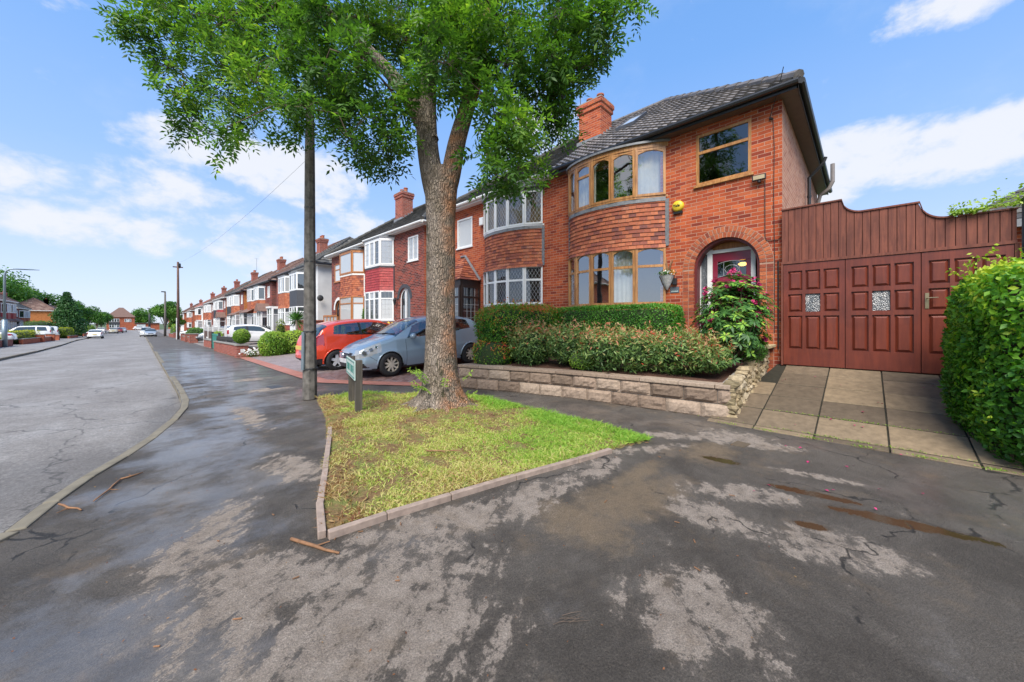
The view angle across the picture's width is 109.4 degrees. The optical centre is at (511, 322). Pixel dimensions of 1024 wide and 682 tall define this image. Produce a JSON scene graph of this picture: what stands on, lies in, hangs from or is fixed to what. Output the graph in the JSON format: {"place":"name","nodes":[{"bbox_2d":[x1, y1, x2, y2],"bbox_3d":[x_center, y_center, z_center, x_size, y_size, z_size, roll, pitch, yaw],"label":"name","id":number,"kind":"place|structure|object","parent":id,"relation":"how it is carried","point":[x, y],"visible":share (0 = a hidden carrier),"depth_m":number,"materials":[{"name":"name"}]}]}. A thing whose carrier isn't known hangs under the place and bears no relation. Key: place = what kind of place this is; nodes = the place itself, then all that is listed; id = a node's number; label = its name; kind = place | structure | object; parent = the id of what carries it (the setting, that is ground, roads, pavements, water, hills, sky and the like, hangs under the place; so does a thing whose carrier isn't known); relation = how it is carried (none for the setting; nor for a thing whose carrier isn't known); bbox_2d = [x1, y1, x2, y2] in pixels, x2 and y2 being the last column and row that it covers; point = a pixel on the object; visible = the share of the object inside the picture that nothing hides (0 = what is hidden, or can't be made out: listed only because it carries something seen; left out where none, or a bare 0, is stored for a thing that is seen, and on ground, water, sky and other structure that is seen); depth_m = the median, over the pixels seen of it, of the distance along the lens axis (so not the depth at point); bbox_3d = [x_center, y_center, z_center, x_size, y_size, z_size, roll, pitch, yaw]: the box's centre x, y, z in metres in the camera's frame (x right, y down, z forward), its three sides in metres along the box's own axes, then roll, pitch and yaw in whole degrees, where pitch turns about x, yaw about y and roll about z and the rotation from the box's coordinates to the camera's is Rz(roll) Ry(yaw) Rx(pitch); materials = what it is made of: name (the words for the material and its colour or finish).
{"place":"outdoors","nodes":[
{"label":"outdoors","id":0,"kind":"place"},
{"bbox_2d":[0,294,22,328],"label":"brick house","id":1,"kind":"structure","parent":0,"point":[17,323],"depth_m":53.82,"materials":[{"name":"white paint"}]},
{"bbox_2d":[0,330,180,532],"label":"road","id":2,"kind":"structure","parent":0,"point":[65,409],"depth_m":6.44,"materials":[{"name":"grey asphalt"}]},
{"bbox_2d":[86,329,104,338],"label":"parked car","id":3,"kind":"object","parent":2,"relation":"on","point":[95,333],"visible":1,"depth_m":58.62,"materials":[{"name":"white paint"}]},
{"bbox_2d":[13,324,741,385],"bbox_3d":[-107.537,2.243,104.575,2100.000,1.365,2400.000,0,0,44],"label":"ground","id":4,"kind":"structure","parent":0,"point":[161,326],"depth_m":184.61,"materials":[{"name":"grey asphalt"}]},
{"bbox_2d":[0,297,15,329],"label":"brick house","id":5,"kind":"structure","parent":4,"relation":"on","point":[8,312],"depth_m":50.67,"materials":[{"name":"white paint"}]},
{"bbox_2d":[0,292,26,325],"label":"brick house","id":6,"kind":"structure","parent":4,"relation":"on","point":[21,313],"depth_m":65.93,"materials":[{"name":"white paint"}]},
{"bbox_2d":[0,329,39,343],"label":"hedge","id":7,"kind":"object","parent":4,"relation":"on","point":[24,333],"visible":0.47,"depth_m":37.67,"materials":[{"name":"green plant"}]},
{"bbox_2d":[0,265,44,302],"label":"broadleaf tree","id":8,"kind":"object","parent":4,"relation":"on","point":[16,289],"visible":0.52,"depth_m":83.07,"materials":[{"name":"green plant"}]},
{"bbox_2d":[20,298,55,322],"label":"brick house","id":9,"kind":"structure","parent":4,"relation":"on","point":[39,311],"depth_m":83.08,"materials":[{"name":"orange brick"}]},
{"bbox_2d":[15,286,60,306],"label":"broadleaf tree","id":10,"kind":"object","parent":4,"relation":"on","point":[52,301],"visible":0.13,"depth_m":94.33,"materials":[{"name":"green plant"}]},
{"bbox_2d":[23,320,54,325],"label":"hedge","id":11,"kind":"object","parent":4,"relation":"on","point":[38,323],"visible":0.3,"depth_m":60.72,"materials":[{"name":"green plant"}]},
{"bbox_2d":[19,334,59,344],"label":"garden wall","id":12,"kind":"structure","parent":4,"relation":"on","point":[38,338],"depth_m":40.87,"materials":[{"name":"red brick"}]},
{"bbox_2d":[0,330,108,357],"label":"sidewalk","id":13,"kind":"structure","parent":4,"relation":"on","point":[10,351],"depth_m":28.94,"materials":[{"name":"concrete"}]},
{"bbox_2d":[1,268,35,346],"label":"street lamp","id":14,"kind":"object","parent":13,"relation":"on","point":[4,330],"visible":0.91,"depth_m":29.64,"materials":[{"name":"grey metal"}]},
{"bbox_2d":[0,332,108,360],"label":"curb","id":15,"kind":"object","parent":4,"relation":"on","point":[14,356],"visible":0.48,"depth_m":22.22,"materials":[{"name":"concrete"}]},
{"bbox_2d":[59,327,74,337],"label":"hedge","id":16,"kind":"object","parent":4,"relation":"on","point":[65,332],"visible":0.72,"depth_m":59.32,"materials":[{"name":"green plant"}]},
{"bbox_2d":[47,291,91,336],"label":"evergreen tree","id":17,"kind":"object","parent":4,"relation":"on","point":[68,313],"visible":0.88,"depth_m":65.47,"materials":[{"name":"green plant"}]},
{"bbox_2d":[52,299,93,323],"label":"street tree","id":18,"kind":"object","parent":4,"relation":"on","point":[85,310],"visible":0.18,"depth_m":76.17,"materials":[{"name":"green plant"}]},
{"bbox_2d":[0,337,188,541],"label":"kerb","id":19,"kind":"structure","parent":4,"relation":"on","point":[34,515],"depth_m":3.33,"materials":[{"name":"concrete"}]},
{"bbox_2d":[82,305,106,323],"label":"street tree","id":20,"kind":"object","parent":4,"relation":"on","point":[96,317],"visible":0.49,"depth_m":88.71,"materials":[{"name":"green plant"}]},
{"bbox_2d":[106,308,158,329],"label":"detached house","id":21,"kind":"structure","parent":4,"relation":"on","point":[123,317],"depth_m":145.36,"materials":[{"name":"red brick"}]},
{"bbox_2d":[131,307,156,322],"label":"broadleaf tree","id":22,"kind":"object","parent":4,"relation":"on","point":[140,315],"visible":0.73,"depth_m":160.73,"materials":[{"name":"green plant"}]},
{"bbox_2d":[180,333,198,342],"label":"garden wall","id":23,"kind":"structure","parent":4,"relation":"on","point":[189,337],"depth_m":34.43,"materials":[{"name":"brick"}]},
{"bbox_2d":[156,329,257,356],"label":"front drives","id":24,"kind":"structure","parent":4,"relation":"on","point":[200,343],"depth_m":33.80,"materials":[{"name":"red brick"}]},
{"bbox_2d":[180,303,198,330],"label":"brick house","id":25,"kind":"structure","parent":24,"relation":"on","point":[184,326],"depth_m":108.64,"materials":[{"name":"white paint"}]},
{"bbox_2d":[188,299,202,329],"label":"brick house","id":26,"kind":"structure","parent":24,"relation":"on","point":[191,318],"depth_m":91.62,"materials":[{"name":"white paint"}]},
{"bbox_2d":[196,292,221,327],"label":"brick house","id":27,"kind":"structure","parent":24,"relation":"on","point":[200,318],"depth_m":72.03,"materials":[{"name":"white paint"}]},
{"bbox_2d":[203,325,226,341],"bbox_3d":[-24.322,1.004,29.510,12.120,1.650,0.120,0,0,44],"label":"lattice fence","id":28,"kind":"object","parent":24,"relation":"on","point":[208,330],"visible":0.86,"depth_m":30.24,"materials":[{"name":"white paint"}]},
{"bbox_2d":[205,286,231,326],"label":"brick house","id":29,"kind":"structure","parent":24,"relation":"on","point":[209,313],"depth_m":61.96,"materials":[{"name":"red brick"}]},
{"bbox_2d":[215,279,250,326],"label":"brick house","id":30,"kind":"structure","parent":24,"relation":"on","point":[221,312],"depth_m":52.57,"materials":[{"name":"white paint"}]},
{"bbox_2d":[225,273,266,325],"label":"brick house","id":31,"kind":"structure","parent":24,"relation":"on","point":[228,295],"depth_m":47.48,"materials":[{"name":"brown tile"}]},
{"bbox_2d":[228,270,272,324],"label":"brick house","id":32,"kind":"structure","parent":24,"relation":"on","point":[238,300],"depth_m":44.47,"materials":[{"name":"red brick"}]},
{"bbox_2d":[227,324,275,341],"bbox_3d":[-19.763,0.861,27.726,2.075,1.500,4.172,0,0,44],"label":"parked car","id":33,"kind":"object","parent":24,"relation":"on","point":[256,331],"visible":0.34,"depth_m":27.01,"materials":[{"name":"white paint"}]},
{"bbox_2d":[239,260,296,324],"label":"brick house","id":34,"kind":"structure","parent":24,"relation":"on","point":[245,316],"depth_m":38.84,"materials":[{"name":"brown tile"}]},
{"bbox_2d":[253,256,303,325],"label":"brick house","id":35,"kind":"structure","parent":24,"relation":"on","point":[264,293],"depth_m":34.73,"materials":[{"name":"orange brick"}]},
{"bbox_2d":[253,287,264,300],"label":"bay window","id":36,"kind":"structure","parent":35,"relation":"in","point":[258,292],"depth_m":35.45,"materials":[{"name":"plastic"}]},
{"bbox_2d":[284,307,302,329],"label":"yucca plant","id":37,"kind":"object","parent":24,"relation":"on","point":[297,317],"visible":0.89,"depth_m":19.81,"materials":[{"name":"green plant"}]},
{"bbox_2d":[266,241,339,331],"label":"brick house","id":38,"kind":"structure","parent":24,"relation":"on","point":[279,311],"depth_m":29.96,"materials":[{"name":"red brick"}]},
{"bbox_2d":[278,308,288,324],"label":"bay window","id":39,"kind":"structure","parent":38,"relation":"in","point":[282,311],"depth_m":29.13,"materials":[{"name":"plastic"}]},
{"bbox_2d":[278,277,288,293],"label":"bay window","id":40,"kind":"structure","parent":38,"relation":"in","point":[283,283],"depth_m":29.13,"materials":[{"name":"plastic"}]},
{"bbox_2d":[288,235,359,331],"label":"rendered house","id":41,"kind":"structure","parent":24,"relation":"on","point":[323,282],"depth_m":26.69,"materials":[{"name":"white paint"}]},
{"bbox_2d":[289,273,303,290],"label":"bay window","id":42,"kind":"structure","parent":41,"relation":"in","point":[296,281],"depth_m":26.75,"materials":[{"name":"plastic"}]},
{"bbox_2d":[213,341,249,360],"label":"garden wall","id":43,"kind":"structure","parent":4,"relation":"on","point":[228,348],"depth_m":17.85,"materials":[{"name":"brick"}]},
{"bbox_2d":[232,328,250,343],"bbox_3d":[-12.447,0.619,16.687,0.742,0.733,0.729,0,0,44],"label":"topiary ball","id":44,"kind":"object","parent":43,"relation":"on","point":[241,336],"visible":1,"depth_m":16.51,"materials":[{"name":"green plant"}]},
{"bbox_2d":[256,330,287,355],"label":"garden shrub","id":45,"kind":"object","parent":4,"relation":"on","point":[272,343],"visible":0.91,"depth_m":16.57,"materials":[{"name":"green plant"}]},
{"bbox_2d":[283,329,302,353],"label":"garden shrub","id":46,"kind":"object","parent":4,"relation":"on","point":[292,337],"visible":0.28,"depth_m":17.23,"materials":[{"name":"green plant"}]},
{"bbox_2d":[241,353,465,385],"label":"block paved drive","id":47,"kind":"structure","parent":4,"relation":"on","point":[290,361],"depth_m":10.22,"materials":[{"name":"red brick"}]},
{"bbox_2d":[242,356,421,385],"bbox_3d":[-5.527,1.429,13.430,13.950,0.305,5.650,0,0,44],"label":"block paved border","id":48,"kind":"object","parent":47,"relation":"on","point":[283,369],"visible":0.6,"depth_m":9.49,"materials":[{"name":"red brick"}]},
{"bbox_2d":[295,319,388,369],"bbox_3d":[-4.956,0.598,12.326,2.075,1.500,4.177,0,3,42],"label":"parked car","id":49,"kind":"object","parent":47,"relation":"on","point":[334,338],"visible":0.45,"depth_m":10.92,"materials":[{"name":"red paint"}]},
{"bbox_2d":[362,187,425,322],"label":"brick house","id":50,"kind":"structure","parent":47,"relation":"on","point":[395,262],"depth_m":17.46,"materials":[{"name":"red brick"}]},
{"bbox_2d":[365,291,393,320],"bbox_3d":[-6.781,-0.815,18.200,2.500,1.470,0.560,0,0,44],"label":"bay window","id":51,"kind":"structure","parent":50,"relation":"in","point":[379,305],"depth_m":17.51,"materials":[{"name":"plastic"}]},
{"bbox_2d":[365,239,393,268],"bbox_3d":[-6.781,-3.395,18.200,2.500,1.270,0.560,0,0,44],"label":"bay window","id":52,"kind":"structure","parent":50,"relation":"in","point":[378,252],"depth_m":17.51,"materials":[{"name":"plastic"}]},
{"bbox_2d":[401,288,409,318],"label":"door","id":53,"kind":"structure","parent":50,"relation":"in","point":[403,297],"depth_m":16.97,"materials":[{"name":"plastic"}]},
{"bbox_2d":[407,235,418,262],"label":"window","id":54,"kind":"structure","parent":50,"relation":"in","point":[413,240],"depth_m":16.32,"materials":[{"name":"plastic"}]},
{"bbox_2d":[339,316,479,375],"bbox_3d":[-2.798,0.550,10.641,4.177,1.500,2.075,-4,3,-43],"label":"parked car","id":55,"kind":"object","parent":47,"relation":"on","point":[392,349],"visible":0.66,"depth_m":9.60,"materials":[{"name":"blue paint"}]},
{"bbox_2d":[455,121,613,323],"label":"brick house","id":56,"kind":"structure","parent":47,"relation":"on","point":[507,249],"depth_m":11.83,"materials":[{"name":"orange brick"}]},
{"bbox_2d":[456,216,472,249],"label":"window","id":57,"kind":"structure","parent":56,"relation":"in","point":[464,226],"depth_m":13.78,"materials":[{"name":"plastic"}]},
{"bbox_2d":[484,265,542,306],"bbox_3d":[-0.145,-1.140,11.795,2.627,1.220,0.617,0,0,47],"label":"bay window","id":58,"kind":"structure","parent":56,"relation":"in","point":[486,274],"depth_m":11.43,"materials":[{"name":"plastic"}]},
{"bbox_2d":[484,189,543,235],"bbox_3d":[-0.124,-3.520,11.787,2.631,1.080,0.582,0,0,42],"label":"bay window","id":59,"kind":"structure","parent":56,"relation":"in","point":[526,214],"depth_m":11.43,"materials":[{"name":"plastic"}]},
{"bbox_2d":[549,69,834,371],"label":"brick house","id":60,"kind":"structure","parent":47,"relation":"on","point":[623,185],"depth_m":8.49,"materials":[{"name":"orange brick"}]},
{"bbox_2d":[568,245,665,306],"bbox_3d":[2.458,-1.095,9.229,2.763,1.410,0.540,0,0,44],"label":"bay window","id":61,"kind":"structure","parent":60,"relation":"in","point":[623,267],"depth_m":8.94,"materials":[{"name":"brown wood"}]},
{"bbox_2d":[568,145,667,216],"bbox_3d":[2.494,-3.540,9.251,2.761,1.180,0.587,0,0,42],"label":"bay window","id":62,"kind":"structure","parent":60,"relation":"in","point":[646,165],"depth_m":8.81,"materials":[{"name":"brown wood"}]},
{"bbox_2d":[654,257,676,289],"bbox_3d":[3.566,-1.141,8.394,0.530,0.782,0.365,0,0,24],"label":"wall planter","id":63,"kind":"object","parent":60,"relation":"attached to","point":[666,276],"visible":1,"depth_m":8.32,"materials":[{"name":"white stone"}]},
{"bbox_2d":[672,201,683,214],"bbox_3d":[3.778,-2.638,8.259,0.254,0.296,0.090,0,0,44],"label":"alarm box","id":64,"kind":"object","parent":60,"relation":"attached to","point":[677,207],"visible":1,"depth_m":8.23,"materials":[{"name":"yellow plastic"}]},
{"bbox_2d":[694,118,753,188],"bbox_3d":[4.454,-3.550,7.664,1.120,1.160,0.100,0,0,44],"label":"window","id":65,"kind":"structure","parent":60,"relation":"in","point":[748,173],"depth_m":7.65,"materials":[{"name":"brown wood"}]},
{"bbox_2d":[713,250,750,316],"bbox_3d":[4.744,-0.515,7.826,0.730,2.030,0.063,0,0,44],"label":"door","id":66,"kind":"structure","parent":60,"relation":"in","point":[739,256],"depth_m":7.83,"materials":[{"name":"red wood"}]},
{"bbox_2d":[765,67,783,348],"bbox_3d":[5.055,-2.077,6.844,0.217,5.154,0.569,0,0,5],"label":"wall cable","id":67,"kind":"object","parent":60,"relation":"attached to","point":[770,118],"depth_m":6.99,"materials":[{"name":"black plastic"}]},
{"bbox_2d":[324,204,425,319],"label":"brick house","id":68,"kind":"structure","parent":4,"relation":"on","point":[348,282],"depth_m":20.31,"materials":[{"name":"red brick"}]},
{"bbox_2d":[339,296,363,319],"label":"bay window","id":69,"kind":"structure","parent":68,"relation":"in","point":[350,307],"depth_m":19.83,"materials":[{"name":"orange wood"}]},
{"bbox_2d":[339,251,364,275],"bbox_3d":[-9.165,-3.300,20.518,2.550,1.200,0.560,0,0,44],"label":"bay window","id":70,"kind":"structure","parent":68,"relation":"in","point":[350,262],"depth_m":19.83,"materials":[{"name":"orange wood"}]},
{"bbox_2d":[0,332,1023,681],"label":"footway","id":71,"kind":"structure","parent":4,"relation":"on","point":[826,572],"depth_m":2.08,"materials":[{"name":"asphalt"}]},
{"bbox_2d":[148,301,181,324],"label":"street tree","id":72,"kind":"object","parent":71,"relation":"on","point":[157,310],"visible":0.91,"depth_m":74.45,"materials":[{"name":"green plant"}]},
{"bbox_2d":[173,262,182,338],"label":"telegraph pole","id":73,"kind":"object","parent":71,"relation":"on","point":[178,266],"visible":0.94,"depth_m":47.12,"materials":[{"name":"brown wood"}]},
{"bbox_2d":[237,0,317,399],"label":"lamp post","id":74,"kind":"object","parent":71,"relation":"on","point":[309,367],"visible":0.81,"depth_m":6.69,"materials":[{"name":"metal"}]},
{"bbox_2d":[290,537,339,553],"bbox_3d":[-1.219,1.388,2.282,0.404,0.021,0.086,0,0,22],"label":"fallen stick","id":75,"kind":"object","parent":71,"relation":"on","point":[309,544],"visible":1,"depth_m":2.26,"materials":[{"name":"brown wood"}]},
{"bbox_2d":[3,400,815,676],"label":"footway litter","id":76,"kind":"object","parent":71,"relation":"on","point":[348,567],"visible":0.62,"depth_m":2.03,"materials":[{"name":"brown plant"}]},
{"bbox_2d":[316,426,611,539],"bbox_3d":[-0.915,1.400,3.335,3.596,0.100,2.096,0,0,14],"label":"verge edging","id":77,"kind":"object","parent":71,"relation":"on","point":[354,526],"visible":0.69,"depth_m":2.84,"materials":[{"name":"concrete"}]},
{"bbox_2d":[314,389,652,532],"bbox_3d":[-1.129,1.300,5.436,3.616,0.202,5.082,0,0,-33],"label":"grass","id":78,"kind":"structure","parent":71,"relation":"on","point":[548,419],"depth_m":4.06,"materials":[{"name":"green plant"}]},
{"bbox_2d":[346,356,362,411],"bbox_3d":[-2.592,1.020,5.935,0.120,0.900,1.080,0,0,-30],"label":"street name sign","id":79,"kind":"object","parent":78,"relation":"on","point":[354,369],"visible":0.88,"depth_m":5.50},
{"bbox_2d":[91,0,658,412],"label":"ash tree","id":80,"kind":"object","parent":78,"relation":"on","point":[465,34],"visible":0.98,"depth_m":5.41,"materials":[{"name":"green plant"}]},
{"bbox_2d":[316,392,629,522],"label":"dead leaves","id":81,"kind":"object","parent":78,"relation":"on","point":[392,453],"visible":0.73,"depth_m":4.36,"materials":[{"name":"brown plant"}]},
{"bbox_2d":[458,363,730,416],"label":"garden wall","id":82,"kind":"structure","parent":71,"relation":"on","point":[697,398],"depth_m":6.31,"materials":[{"name":"stone"}]},
{"bbox_2d":[470,356,742,382],"bbox_3d":[1.895,0.870,7.614,5.000,0.182,3.640,0,0,44],"label":"garden bed","id":83,"kind":"object","parent":4,"relation":"on","point":[702,376],"visible":0.16,"depth_m":6.68,"materials":[{"name":"brown soil"}]},
{"bbox_2d":[471,333,512,364],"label":"photinia shrub","id":84,"kind":"object","parent":83,"relation":"on","point":[491,353],"visible":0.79,"depth_m":7.79,"materials":[{"name":"green plant"}]},
{"bbox_2d":[472,297,561,361],"bbox_3d":[0.263,0.244,8.874,1.208,1.687,2.842,0,0,44],"label":"photinia hedge","id":85,"kind":"object","parent":83,"relation":"on","point":[495,320],"visible":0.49,"depth_m":8.12,"materials":[{"name":"green plant"}]},
{"bbox_2d":[503,314,554,365],"bbox_3d":[0.441,0.385,7.835,1.116,1.184,1.287,0,0,44],"label":"pieris shrub","id":86,"kind":"object","parent":83,"relation":"on","point":[531,342],"visible":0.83,"depth_m":7.61,"materials":[{"name":"green plant"}]},
{"bbox_2d":[542,316,597,364],"bbox_3d":[1.187,0.387,7.570,1.128,1.077,1.248,0,0,44],"label":"pieris shrub","id":87,"kind":"object","parent":83,"relation":"on","point":[564,346],"visible":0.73,"depth_m":7.29,"materials":[{"name":"green plant"}]},
{"bbox_2d":[568,353,594,369],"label":"lime shrub","id":88,"kind":"object","parent":83,"relation":"on","point":[574,359],"visible":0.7,"depth_m":6.93,"materials":[{"name":"green plant"}]},
{"bbox_2d":[576,319,632,371],"bbox_3d":[1.776,0.422,6.967,1.077,1.065,1.231,0,0,44],"label":"pieris shrub","id":89,"kind":"object","parent":83,"relation":"on","point":[596,345],"visible":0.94,"depth_m":6.71,"materials":[{"name":"green plant"}]},
{"bbox_2d":[553,302,685,365],"bbox_3d":[2.330,0.264,8.367,3.211,1.422,0.731,0,0,44],"label":"box hedge","id":90,"kind":"object","parent":83,"relation":"on","point":[636,316],"visible":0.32,"depth_m":7.81,"materials":[{"name":"green plant"}]},
{"bbox_2d":[609,320,665,372],"bbox_3d":[2.275,0.440,6.692,1.013,0.996,1.151,0,0,8],"label":"pieris shrub","id":91,"kind":"object","parent":83,"relation":"on","point":[634,350],"visible":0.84,"depth_m":6.43,"materials":[{"name":"green plant"}]},
{"bbox_2d":[644,323,705,376],"bbox_3d":[2.844,0.490,6.302,1.107,0.978,1.214,0,0,44],"label":"pieris shrub","id":92,"kind":"object","parent":83,"relation":"on","point":[673,350],"visible":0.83,"depth_m":6.07,"materials":[{"name":"green plant"}]},
{"bbox_2d":[684,328,736,373],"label":"pieris shrub","id":93,"kind":"object","parent":83,"relation":"on","point":[709,357],"visible":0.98,"depth_m":5.75,"materials":[{"name":"green plant"}]},
{"bbox_2d":[690,267,779,364],"bbox_3d":[3.786,-0.115,6.237,1.338,1.623,1.330,0,0,44],"label":"rhododendron","id":94,"kind":"object","parent":83,"relation":"on","point":[740,327],"visible":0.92,"depth_m":5.94,"materials":[{"name":"green plant"}]},
{"bbox_2d":[722,344,775,417],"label":"rubble wall","id":95,"kind":"structure","parent":4,"relation":"on","point":[743,379],"depth_m":5.63,"materials":[{"name":"stone"}]},
{"bbox_2d":[735,336,768,363],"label":"creeping plant","id":96,"kind":"object","parent":95,"relation":"on","point":[759,353],"visible":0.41,"depth_m":6.08,"materials":[{"name":"green plant"}]},
{"bbox_2d":[707,364,1023,476],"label":"driveway slabs","id":97,"kind":"structure","parent":4,"relation":"on","point":[913,397],"depth_m":4.86,"materials":[{"name":"beige concrete"}]},
{"bbox_2d":[698,406,1014,472],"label":"joint weeds","id":98,"kind":"object","parent":97,"relation":"on","point":[770,430],"visible":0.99,"depth_m":4.15,"materials":[{"name":"green plant"}]},
{"bbox_2d":[781,199,1019,375],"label":"driveway gates","id":99,"kind":"object","parent":97,"relation":"on","point":[868,289],"visible":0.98,"depth_m":5.99,"materials":[{"name":"brown wood"}]},
{"bbox_2d":[947,178,1023,216],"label":"creeper","id":100,"kind":"object","parent":99,"relation":"on","point":[975,210],"visible":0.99,"depth_m":5.17,"materials":[{"name":"green plant"}]},
{"bbox_2d":[937,243,1023,467],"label":"privet hedge","id":101,"kind":"object","parent":4,"relation":"on","point":[982,363],"visible":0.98,"depth_m":3.65,"materials":[{"name":"green plant"}]},
{"bbox_2d":[978,187,1023,257],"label":"garage","id":102,"kind":"structure","parent":4,"relation":"on","point":[1019,224],"depth_m":7.31,"materials":[{"name":"orange brick"}]},
{"bbox_2d":[0,0,1023,323],"label":"sky","id":103,"kind":"structure","parent":0,"point":[922,101],"materials":[{"name":"blue"}]},
{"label":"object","id":104,"kind":"structure","parent":0,"visible":0},
{"bbox_2d":[9,326,52,333],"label":"parked car","id":105,"kind":"object","parent":104,"relation":"on","point":[45,329],"visible":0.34,"depth_m":50.92,"materials":[{"name":"white paint"}]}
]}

